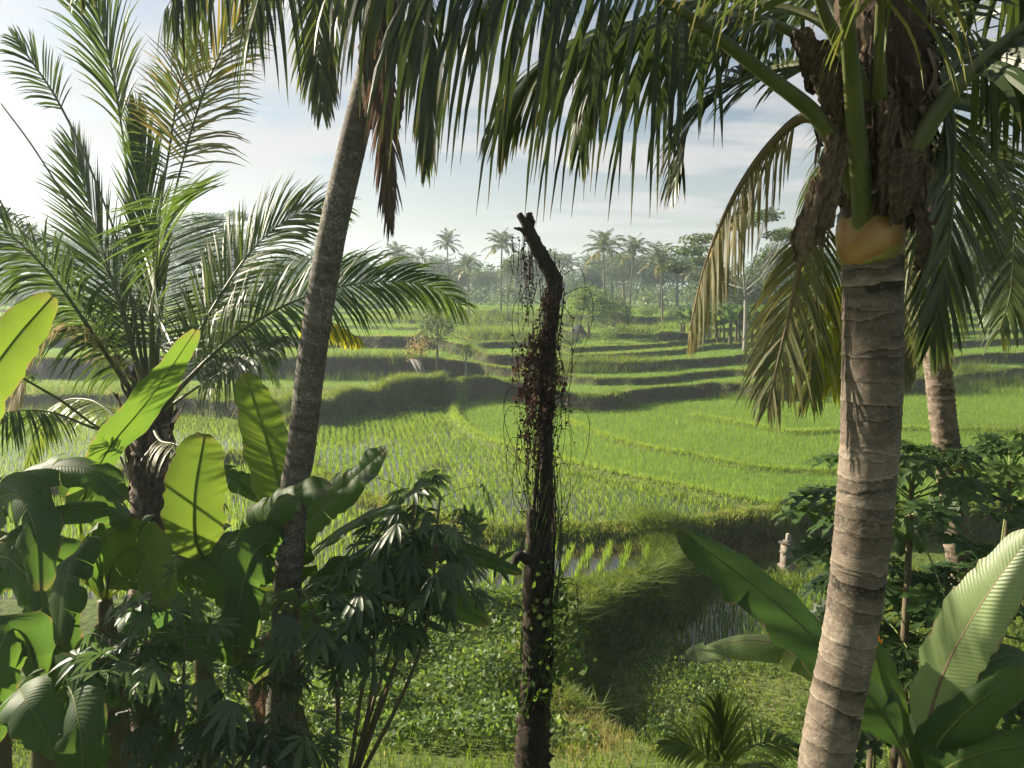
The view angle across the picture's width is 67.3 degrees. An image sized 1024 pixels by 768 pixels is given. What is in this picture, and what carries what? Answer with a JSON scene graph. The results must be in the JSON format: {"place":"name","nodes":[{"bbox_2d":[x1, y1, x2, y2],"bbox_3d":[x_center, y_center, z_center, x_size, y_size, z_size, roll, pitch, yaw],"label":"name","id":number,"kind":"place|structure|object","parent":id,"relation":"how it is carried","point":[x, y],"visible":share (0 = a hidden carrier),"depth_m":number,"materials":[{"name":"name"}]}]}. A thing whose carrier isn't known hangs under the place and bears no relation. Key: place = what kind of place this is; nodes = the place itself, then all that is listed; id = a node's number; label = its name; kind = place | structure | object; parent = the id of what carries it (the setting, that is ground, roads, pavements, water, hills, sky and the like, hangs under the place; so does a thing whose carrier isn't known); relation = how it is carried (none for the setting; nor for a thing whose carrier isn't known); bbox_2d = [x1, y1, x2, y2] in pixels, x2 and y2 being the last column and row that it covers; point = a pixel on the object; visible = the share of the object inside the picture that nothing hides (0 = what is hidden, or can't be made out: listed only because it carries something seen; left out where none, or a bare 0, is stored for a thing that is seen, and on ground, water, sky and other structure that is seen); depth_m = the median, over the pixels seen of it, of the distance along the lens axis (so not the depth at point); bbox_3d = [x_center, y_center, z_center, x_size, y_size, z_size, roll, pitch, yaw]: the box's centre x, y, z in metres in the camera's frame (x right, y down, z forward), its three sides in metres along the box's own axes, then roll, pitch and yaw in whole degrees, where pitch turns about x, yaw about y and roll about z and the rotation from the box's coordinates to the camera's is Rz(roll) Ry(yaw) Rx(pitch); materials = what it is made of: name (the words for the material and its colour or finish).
{"place":"outdoors","nodes":[
{"label":"outdoors","id":0,"kind":"place"},
{"bbox_2d":[0,466,659,608],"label":"paddy water","id":1,"kind":"structure","parent":0,"point":[614,557],"depth_m":20.81,"materials":[{"name":"grey liquid"}]},
{"bbox_2d":[2,460,673,600],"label":"rice seedlings","id":2,"kind":"object","parent":1,"relation":"in","point":[590,549],"visible":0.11,"depth_m":21.20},
{"bbox_2d":[0,403,744,524],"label":"paddy water","id":3,"kind":"structure","parent":0,"point":[403,481],"depth_m":30.30,"materials":[{"name":"green liquid"}]},
{"bbox_2d":[0,403,751,523],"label":"rice seedlings","id":4,"kind":"object","parent":3,"relation":"on","point":[332,438],"visible":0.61,"depth_m":29.94,"materials":[{"name":"plant"}]},
{"bbox_2d":[0,285,1023,767],"bbox_3d":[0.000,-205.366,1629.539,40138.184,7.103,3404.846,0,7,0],"label":"terrain","id":5,"kind":"structure","parent":0,"point":[482,389],"depth_m":36.77,"materials":[{"name":"plant"}]},
{"bbox_2d":[0,287,25,307],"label":"bush","id":6,"kind":"object","parent":5,"relation":"on","point":[11,300],"visible":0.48,"depth_m":103.41,"materials":[{"name":"green plant"}]},
{"bbox_2d":[2,244,59,292],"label":"broadleaf tree","id":7,"kind":"object","parent":5,"relation":"on","point":[3,264],"visible":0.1,"depth_m":156.63,"materials":[{"name":"green plant"}]},
{"bbox_2d":[10,221,57,291],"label":"coconut palm","id":8,"kind":"object","parent":5,"relation":"on","point":[34,223],"visible":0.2,"depth_m":122.17,"materials":[{"name":"green plant"}]},
{"bbox_2d":[37,229,78,299],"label":"coconut palm","id":9,"kind":"object","parent":5,"relation":"on","point":[58,236],"visible":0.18,"depth_m":143.08,"materials":[{"name":"green plant"}]},
{"bbox_2d":[0,292,128,767],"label":"banana plant","id":10,"kind":"object","parent":5,"relation":"on","point":[30,559],"visible":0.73,"depth_m":6.27,"materials":[{"name":"green plant"}]},
{"bbox_2d":[43,236,101,290],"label":"broadleaf tree","id":11,"kind":"object","parent":5,"relation":"on","point":[77,247],"visible":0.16,"depth_m":135.04,"materials":[{"name":"green plant"}]},
{"bbox_2d":[66,224,114,294],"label":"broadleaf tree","id":12,"kind":"object","parent":5,"relation":"on","point":[98,249],"visible":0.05,"depth_m":149.67,"materials":[{"name":"green plant"}]},
{"bbox_2d":[0,328,260,767],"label":"banana plant","id":13,"kind":"object","parent":5,"relation":"on","point":[96,557],"visible":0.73,"depth_m":6.55,"materials":[{"name":"green plant"}]},
{"bbox_2d":[0,611,268,767],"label":"banana plant","id":14,"kind":"object","parent":5,"relation":"on","point":[40,711],"visible":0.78,"depth_m":5.93,"materials":[{"name":"green plant"}]},
{"bbox_2d":[49,560,255,767],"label":"cassava shrub","id":15,"kind":"object","parent":5,"relation":"on","point":[149,678],"visible":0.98,"depth_m":5.74,"materials":[{"name":"green plant"}]},
{"bbox_2d":[163,224,210,282],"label":"broadleaf tree","id":16,"kind":"object","parent":5,"relation":"on","point":[185,252],"visible":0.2,"depth_m":153.11,"materials":[{"name":"green plant"}]},
{"bbox_2d":[179,212,211,295],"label":"coconut palm","id":17,"kind":"object","parent":5,"relation":"on","point":[195,225],"visible":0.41,"depth_m":127.50,"materials":[{"name":"green plant"}]},
{"bbox_2d":[58,464,336,767],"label":"banana plant","id":18,"kind":"object","parent":5,"relation":"on","point":[240,481],"visible":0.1,"depth_m":8.07,"materials":[{"name":"green plant"}]},
{"bbox_2d":[209,227,244,300],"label":"coconut palm","id":19,"kind":"object","parent":5,"relation":"on","point":[221,241],"visible":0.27,"depth_m":117.53,"materials":[{"name":"green plant"}]},
{"bbox_2d":[191,237,263,301],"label":"broadleaf tree","id":20,"kind":"object","parent":5,"relation":"on","point":[197,263],"visible":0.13,"depth_m":129.74,"materials":[{"name":"green plant"}]},
{"bbox_2d":[189,209,266,300],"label":"umbrella tree","id":21,"kind":"object","parent":5,"relation":"on","point":[222,216],"visible":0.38,"depth_m":125.54,"materials":[{"name":"green plant"}]},
{"bbox_2d":[0,0,478,764],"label":"coconut palm","id":22,"kind":"object","parent":5,"relation":"on","point":[148,462],"visible":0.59,"depth_m":9.00,"materials":[{"name":"green plant"}]},
{"bbox_2d":[128,673,358,767],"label":"cassava shrub","id":23,"kind":"object","parent":5,"relation":"on","point":[196,737],"visible":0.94,"depth_m":5.68,"materials":[{"name":"green plant"}]},
{"bbox_2d":[262,254,305,286],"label":"broadleaf tree","id":24,"kind":"object","parent":5,"relation":"on","point":[288,262],"visible":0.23,"depth_m":169.30,"materials":[{"name":"green plant"}]},
{"bbox_2d":[281,293,305,310],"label":"bush","id":25,"kind":"object","parent":5,"relation":"on","point":[297,303],"visible":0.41,"depth_m":99.23,"materials":[{"name":"green plant"}]},
{"bbox_2d":[289,255,311,295],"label":"coconut palm","id":26,"kind":"object","parent":5,"relation":"on","point":[302,264],"visible":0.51,"depth_m":133.42,"materials":[{"name":"green plant"}]},
{"bbox_2d":[232,582,383,767],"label":"cassava shrub","id":27,"kind":"object","parent":5,"relation":"on","point":[287,643],"visible":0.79,"depth_m":6.05,"materials":[{"name":"green plant"}]},
{"bbox_2d":[68,0,581,767],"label":"coconut palm","id":28,"kind":"object","parent":5,"relation":"on","point":[318,66],"visible":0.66,"depth_m":6.35,"materials":[{"name":"grey plant"}]},
{"bbox_2d":[160,372,521,759],"bbox_3d":[-1.533,2.176,7.057,3.268,4.498,1.446,0,7,0],"label":"banana plant","id":29,"kind":"object","parent":5,"relation":"on","point":[193,516],"visible":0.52,"depth_m":6.93,"materials":[{"name":"green plant"}]},
{"bbox_2d":[271,370,451,425],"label":"tall grass","id":30,"kind":"structure","parent":5,"relation":"on","point":[402,387],"depth_m":42.60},
{"bbox_2d":[341,249,383,301],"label":"broadleaf tree","id":31,"kind":"object","parent":5,"relation":"on","point":[362,271],"visible":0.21,"depth_m":138.38,"materials":[{"name":"green plant"}]},
{"bbox_2d":[381,241,413,301],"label":"coconut palm","id":32,"kind":"object","parent":5,"relation":"on","point":[394,249],"visible":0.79,"depth_m":118.34,"materials":[{"name":"green plant"}]},
{"bbox_2d":[382,251,420,280],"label":"broadleaf tree","id":33,"kind":"object","parent":5,"relation":"on","point":[406,261],"visible":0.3,"depth_m":170.87,"materials":[{"name":"green plant"}]},
{"bbox_2d":[304,469,521,767],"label":"cassava shrub","id":34,"kind":"object","parent":5,"relation":"on","point":[419,594],"visible":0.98,"depth_m":6.25,"materials":[{"name":"green plant"}]},
{"bbox_2d":[401,329,432,372],"bbox_3d":[-5.848,-1.632,48.670,2.093,3.873,2.472,3,8,24],"label":"tree","id":35,"kind":"object","parent":5,"relation":"on","point":[421,346],"visible":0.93,"depth_m":48.41,"materials":[{"name":"green plant"}]},
{"bbox_2d":[412,246,433,293],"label":"coconut palm","id":36,"kind":"object","parent":5,"relation":"on","point":[422,254],"visible":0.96,"depth_m":133.63,"materials":[{"name":"green plant"}]},
{"bbox_2d":[414,302,457,371],"bbox_3d":[-4.748,-2.344,47.108,2.868,5.553,2.533,7,12,32],"label":"tree","id":37,"kind":"object","parent":5,"relation":"on","point":[427,323],"visible":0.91,"depth_m":46.83,"materials":[{"name":"green plant"}]},
{"bbox_2d":[418,254,457,292],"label":"broadleaf tree","id":38,"kind":"object","parent":5,"relation":"on","point":[439,267],"visible":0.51,"depth_m":158.69,"materials":[{"name":"green plant"}]},
{"bbox_2d":[430,228,462,297],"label":"coconut palm","id":39,"kind":"object","parent":5,"relation":"on","point":[446,236],"visible":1,"depth_m":109.81,"materials":[{"name":"green plant"}]},
{"bbox_2d":[435,265,472,299],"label":"broadleaf tree","id":40,"kind":"object","parent":5,"relation":"on","point":[463,279],"visible":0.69,"depth_m":130.55,"materials":[{"name":"green plant"}]},
{"bbox_2d":[457,342,475,376],"bbox_3d":[-2.805,-1.349,46.932,1.170,2.546,1.045,-5,9,-32],"label":"tree","id":41,"kind":"object","parent":5,"relation":"on","point":[466,348],"visible":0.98,"depth_m":46.87,"materials":[{"name":"green plant"}]},
{"bbox_2d":[451,252,482,313],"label":"coconut palm","id":42,"kind":"object","parent":5,"relation":"on","point":[466,260],"visible":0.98,"depth_m":96.16,"materials":[{"name":"green plant"}]},
{"bbox_2d":[469,270,489,301],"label":"broadleaf tree","id":43,"kind":"object","parent":5,"relation":"on","point":[478,279],"visible":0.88,"depth_m":149.16,"materials":[{"name":"green plant"}]},
{"bbox_2d":[476,268,505,299],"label":"broadleaf tree","id":44,"kind":"object","parent":5,"relation":"on","point":[492,280],"visible":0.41,"depth_m":160.57,"materials":[{"name":"green plant"}]},
{"bbox_2d":[481,227,519,309],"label":"coconut palm","id":45,"kind":"object","parent":5,"relation":"on","point":[501,240],"visible":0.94,"depth_m":98.97,"materials":[{"name":"green plant"}]},
{"bbox_2d":[0,250,1005,309],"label":"wood","id":46,"kind":"object","parent":5,"relation":"on","point":[639,291],"visible":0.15,"depth_m":166.33,"materials":[{"name":"green plant"}]},
{"bbox_2d":[495,257,522,321],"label":"coconut palm","id":47,"kind":"object","parent":5,"relation":"on","point":[507,266],"visible":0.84,"depth_m":81.24,"materials":[{"name":"green plant"}]},
{"bbox_2d":[0,302,1023,544],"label":"bank grass","id":48,"kind":"structure","parent":5,"relation":"on","point":[707,519],"depth_m":23.99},
{"bbox_2d":[0,301,1023,397],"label":"rice plants","id":49,"kind":"object","parent":5,"relation":"on","point":[387,332],"visible":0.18,"depth_m":66.79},
{"bbox_2d":[12,579,1012,767],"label":"ground cover","id":50,"kind":"object","parent":5,"relation":"on","point":[484,718],"visible":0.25,"depth_m":12.87,"materials":[{"name":"green plant"}]},
{"bbox_2d":[5,306,1023,435],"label":"tall grass","id":51,"kind":"structure","parent":5,"relation":"on","point":[476,321],"depth_m":52.77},
{"bbox_2d":[10,498,1023,767],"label":"long grass","id":52,"kind":"structure","parent":5,"relation":"on","point":[606,594],"depth_m":16.82,"materials":[{"name":"plant"}]},
{"bbox_2d":[496,249,543,303],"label":"broadleaf tree","id":53,"kind":"object","parent":5,"relation":"on","point":[521,264],"visible":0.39,"depth_m":140.22,"materials":[{"name":"green plant"}]},
{"bbox_2d":[512,212,563,767],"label":"dead tree","id":54,"kind":"object","parent":5,"relation":"on","point":[533,744],"visible":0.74,"depth_m":8.21,"materials":[{"name":"brown wood"}]},
{"bbox_2d":[497,235,592,740],"bbox_3d":[0.294,1.358,8.237,0.785,5.812,0.769,-6,9,-38],"label":"dry vine","id":55,"kind":"object","parent":54,"relation":"hanging from","point":[533,395],"visible":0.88,"depth_m":8.01,"materials":[{"name":"brown plant"}]},
{"bbox_2d":[503,471,596,727],"bbox_3d":[0.392,2.350,8.281,0.959,2.858,0.849,3,8,22],"label":"green vine","id":56,"kind":"object","parent":54,"relation":"attached to","point":[557,606],"visible":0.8,"depth_m":8.26,"materials":[{"name":"green plant"}]},
{"bbox_2d":[550,251,570,306],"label":"coconut palm","id":57,"kind":"object","parent":5,"relation":"on","point":[558,258],"visible":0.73,"depth_m":123.60,"materials":[{"name":"green plant"}]},
{"bbox_2d":[557,251,581,295],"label":"coconut palm","id":58,"kind":"object","parent":5,"relation":"on","point":[570,259],"visible":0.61,"depth_m":152.39,"materials":[{"name":"green plant"}]},
{"bbox_2d":[562,332,582,345],"bbox_3d":[4.840,-3.507,62.099,1.790,1.390,1.723,-2,7,-22],"label":"bush","id":59,"kind":"object","parent":5,"relation":"on","point":[572,340],"visible":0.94,"depth_m":61.95,"materials":[{"name":"green plant"}]},
{"bbox_2d":[571,325,584,336],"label":"field hut","id":60,"kind":"object","parent":5,"relation":"on","point":[577,327],"visible":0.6,"depth_m":70.61,"materials":[{"name":"grey plant"}]},
{"bbox_2d":[577,252,600,281],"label":"coconut palm","id":61,"kind":"object","parent":5,"relation":"on","point":[587,257],"visible":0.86,"depth_m":138.06,"materials":[{"name":"green plant"}]},
{"bbox_2d":[576,268,602,289],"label":"broadleaf tree","id":62,"kind":"object","parent":5,"relation":"on","point":[597,281],"visible":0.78,"depth_m":136.24,"materials":[{"name":"green plant"}]},
{"bbox_2d":[560,281,621,338],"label":"broadleaf tree","id":63,"kind":"object","parent":5,"relation":"on","point":[588,297],"visible":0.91,"depth_m":70.90,"materials":[{"name":"green plant"}]},
{"bbox_2d":[581,228,625,302],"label":"coconut palm","id":64,"kind":"object","parent":5,"relation":"on","point":[603,242],"visible":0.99,"depth_m":98.47,"materials":[{"name":"green plant"}]},
{"bbox_2d":[590,325,619,343],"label":"bush","id":65,"kind":"object","parent":5,"relation":"on","point":[605,335],"visible":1,"depth_m":65.83,"materials":[{"name":"green plant"}]},
{"bbox_2d":[581,251,636,295],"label":"broadleaf tree","id":66,"kind":"object","parent":5,"relation":"on","point":[600,259],"visible":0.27,"depth_m":147.93,"materials":[{"name":"green plant"}]},
{"bbox_2d":[591,293,634,332],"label":"bush","id":67,"kind":"object","parent":5,"relation":"on","point":[619,314],"visible":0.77,"depth_m":73.30,"materials":[{"name":"green plant"}]},
{"bbox_2d":[600,250,644,305],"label":"broadleaf tree","id":68,"kind":"object","parent":5,"relation":"on","point":[624,271],"visible":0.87,"depth_m":139.88,"materials":[{"name":"green plant"}]},
{"bbox_2d":[615,233,650,310],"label":"coconut palm","id":69,"kind":"object","parent":5,"relation":"on","point":[632,250],"visible":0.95,"depth_m":93.75,"materials":[{"name":"green plant"}]},
{"bbox_2d":[634,305,650,316],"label":"bush","id":70,"kind":"object","parent":5,"relation":"on","point":[643,310],"visible":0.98,"depth_m":95.33,"materials":[{"name":"green plant"}]},
{"bbox_2d":[645,303,660,316],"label":"bush","id":71,"kind":"object","parent":5,"relation":"on","point":[653,309],"visible":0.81,"depth_m":96.40,"materials":[{"name":"green plant"}]},
{"bbox_2d":[637,240,682,323],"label":"coconut palm","id":72,"kind":"object","parent":5,"relation":"on","point":[661,255],"visible":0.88,"depth_m":82.90,"materials":[{"name":"green plant"}]},
{"bbox_2d":[642,262,687,305],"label":"broadleaf tree","id":73,"kind":"object","parent":5,"relation":"on","point":[651,277],"visible":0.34,"depth_m":143.80,"materials":[{"name":"green plant"}]},
{"bbox_2d":[314,0,1023,767],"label":"coconut palm","id":74,"kind":"object","parent":5,"relation":"on","point":[886,92],"visible":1,"depth_m":3.60,"materials":[{"name":"green plant"}]},
{"bbox_2d":[665,306,682,320],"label":"bush","id":75,"kind":"object","parent":5,"relation":"on","point":[671,313],"visible":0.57,"depth_m":91.56,"materials":[{"name":"green plant"}]},
{"bbox_2d":[650,252,701,305],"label":"broadleaf tree","id":76,"kind":"object","parent":5,"relation":"on","point":[682,277],"visible":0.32,"depth_m":140.98,"materials":[{"name":"green plant"}]},
{"bbox_2d":[672,308,692,323],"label":"banana plant","id":77,"kind":"object","parent":5,"relation":"on","point":[688,315],"visible":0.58,"depth_m":66.99,"materials":[{"name":"green plant"}]},
{"bbox_2d":[680,257,702,306],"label":"coconut palm","id":78,"kind":"object","parent":5,"relation":"on","point":[695,268],"visible":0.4,"depth_m":117.86,"materials":[{"name":"green plant"}]},
{"bbox_2d":[491,509,892,767],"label":"dry grass","id":79,"kind":"structure","parent":5,"relation":"on","point":[760,552],"depth_m":12.16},
{"bbox_2d":[682,267,742,327],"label":"broadleaf tree","id":80,"kind":"object","parent":5,"relation":"on","point":[698,280],"visible":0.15,"depth_m":82.81,"materials":[{"name":"green plant"}]},
{"bbox_2d":[657,207,792,351],"bbox_3d":[18.309,-8.646,64.889,12.118,12.270,11.160,1,7,10],"label":"umbrella tree","id":81,"kind":"object","parent":5,"relation":"on","point":[778,234],"visible":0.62,"depth_m":63.59,"materials":[{"name":"green plant"}]},
{"bbox_2d":[717,315,732,343],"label":"banana plant","id":82,"kind":"object","parent":5,"relation":"on","point":[722,320],"visible":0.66,"depth_m":69.12,"materials":[{"name":"green plant"}]},
{"bbox_2d":[651,687,799,767],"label":"palm seedling","id":83,"kind":"object","parent":5,"relation":"on","point":[721,729],"visible":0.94,"depth_m":6.81,"materials":[{"name":"green plant"}]},
{"bbox_2d":[714,305,743,345],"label":"banana plant","id":84,"kind":"object","parent":5,"relation":"on","point":[728,313],"visible":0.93,"depth_m":66.85,"materials":[{"name":"green plant"}]},
{"bbox_2d":[731,304,751,342],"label":"banana plant","id":85,"kind":"object","parent":5,"relation":"on","point":[740,315],"visible":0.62,"depth_m":68.17,"materials":[{"name":"green plant"}]},
{"bbox_2d":[462,380,1023,501],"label":"rice plants","id":86,"kind":"object","parent":5,"relation":"on","point":[921,411],"visible":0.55,"depth_m":36.74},
{"bbox_2d":[728,281,769,332],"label":"broadleaf tree","id":87,"kind":"object","parent":5,"relation":"on","point":[739,301],"visible":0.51,"depth_m":78.73,"materials":[{"name":"green plant"}]},
{"bbox_2d":[741,239,804,305],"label":"broadleaf tree","id":88,"kind":"object","parent":5,"relation":"on","point":[759,262],"visible":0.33,"depth_m":81.31,"materials":[{"name":"green plant"}]},
{"bbox_2d":[777,533,796,572],"bbox_3d":[7.658,4.696,21.375,0.360,1.114,0.360,-4,8,-28],"label":"offering shrine","id":89,"kind":"object","parent":5,"relation":"on","point":[788,542],"visible":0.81,"depth_m":21.29,"materials":[{"name":"stone"}]},
{"bbox_2d":[792,243,840,288],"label":"broadleaf tree","id":90,"kind":"object","parent":5,"relation":"on","point":[829,257],"visible":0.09,"depth_m":92.84,"materials":[{"name":"green plant"}]},
{"bbox_2d":[675,527,1023,767],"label":"banana plant","id":91,"kind":"object","parent":5,"relation":"on","point":[966,687],"visible":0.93,"depth_m":5.10,"materials":[{"name":"green plant"}]},
{"bbox_2d":[796,555,943,767],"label":"papaya tree","id":92,"kind":"object","parent":5,"relation":"on","point":[908,650],"visible":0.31,"depth_m":7.45,"materials":[{"name":"green plant"}]},
{"bbox_2d":[754,0,1023,587],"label":"coconut palm","id":93,"kind":"object","parent":5,"relation":"on","point":[941,408],"visible":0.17,"depth_m":7.31,"materials":[{"name":"green plant"}]},
{"bbox_2d":[770,438,1023,767],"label":"papaya tree","id":94,"kind":"object","parent":5,"relation":"on","point":[926,459],"visible":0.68,"depth_m":6.77,"materials":[{"name":"green plant"}]},
{"bbox_2d":[854,655,979,767],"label":"papaya tree","id":95,"kind":"object","parent":5,"relation":"on","point":[864,737],"visible":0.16,"depth_m":6.39,"materials":[{"name":"green plant"}]},
{"bbox_2d":[906,222,974,268],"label":"broadleaf tree","id":96,"kind":"object","parent":5,"relation":"on","point":[961,233],"visible":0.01,"depth_m":130.19,"materials":[{"name":"green plant"}]},
{"bbox_2d":[879,560,1023,729],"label":"papaya tree","id":97,"kind":"object","parent":5,"relation":"on","point":[944,569],"visible":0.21,"depth_m":7.50,"materials":[{"name":"green plant"}]},
{"bbox_2d":[898,431,1023,641],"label":"papaya tree","id":98,"kind":"object","parent":5,"relation":"on","point":[1010,473],"visible":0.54,"depth_m":7.61,"materials":[{"name":"green plant"}]},
{"bbox_2d":[0,0,1023,285],"label":"sky","id":99,"kind":"structure","parent":0,"point":[284,137],"materials":[{"name":"white"}]},
{"bbox_2d":[311,376,1023,541],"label":"bund grass","id":100,"kind":"structure","parent":0,"point":[462,420],"depth_m":32.16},
{"bbox_2d":[673,591,881,662],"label":"paddy water","id":101,"kind":"structure","parent":0,"point":[748,622],"depth_m":18.25,"materials":[{"name":"grey liquid"}]},
{"bbox_2d":[670,567,886,662],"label":"rice seedlings","id":102,"kind":"object","parent":101,"relation":"in","point":[680,640],"visible":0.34,"depth_m":18.11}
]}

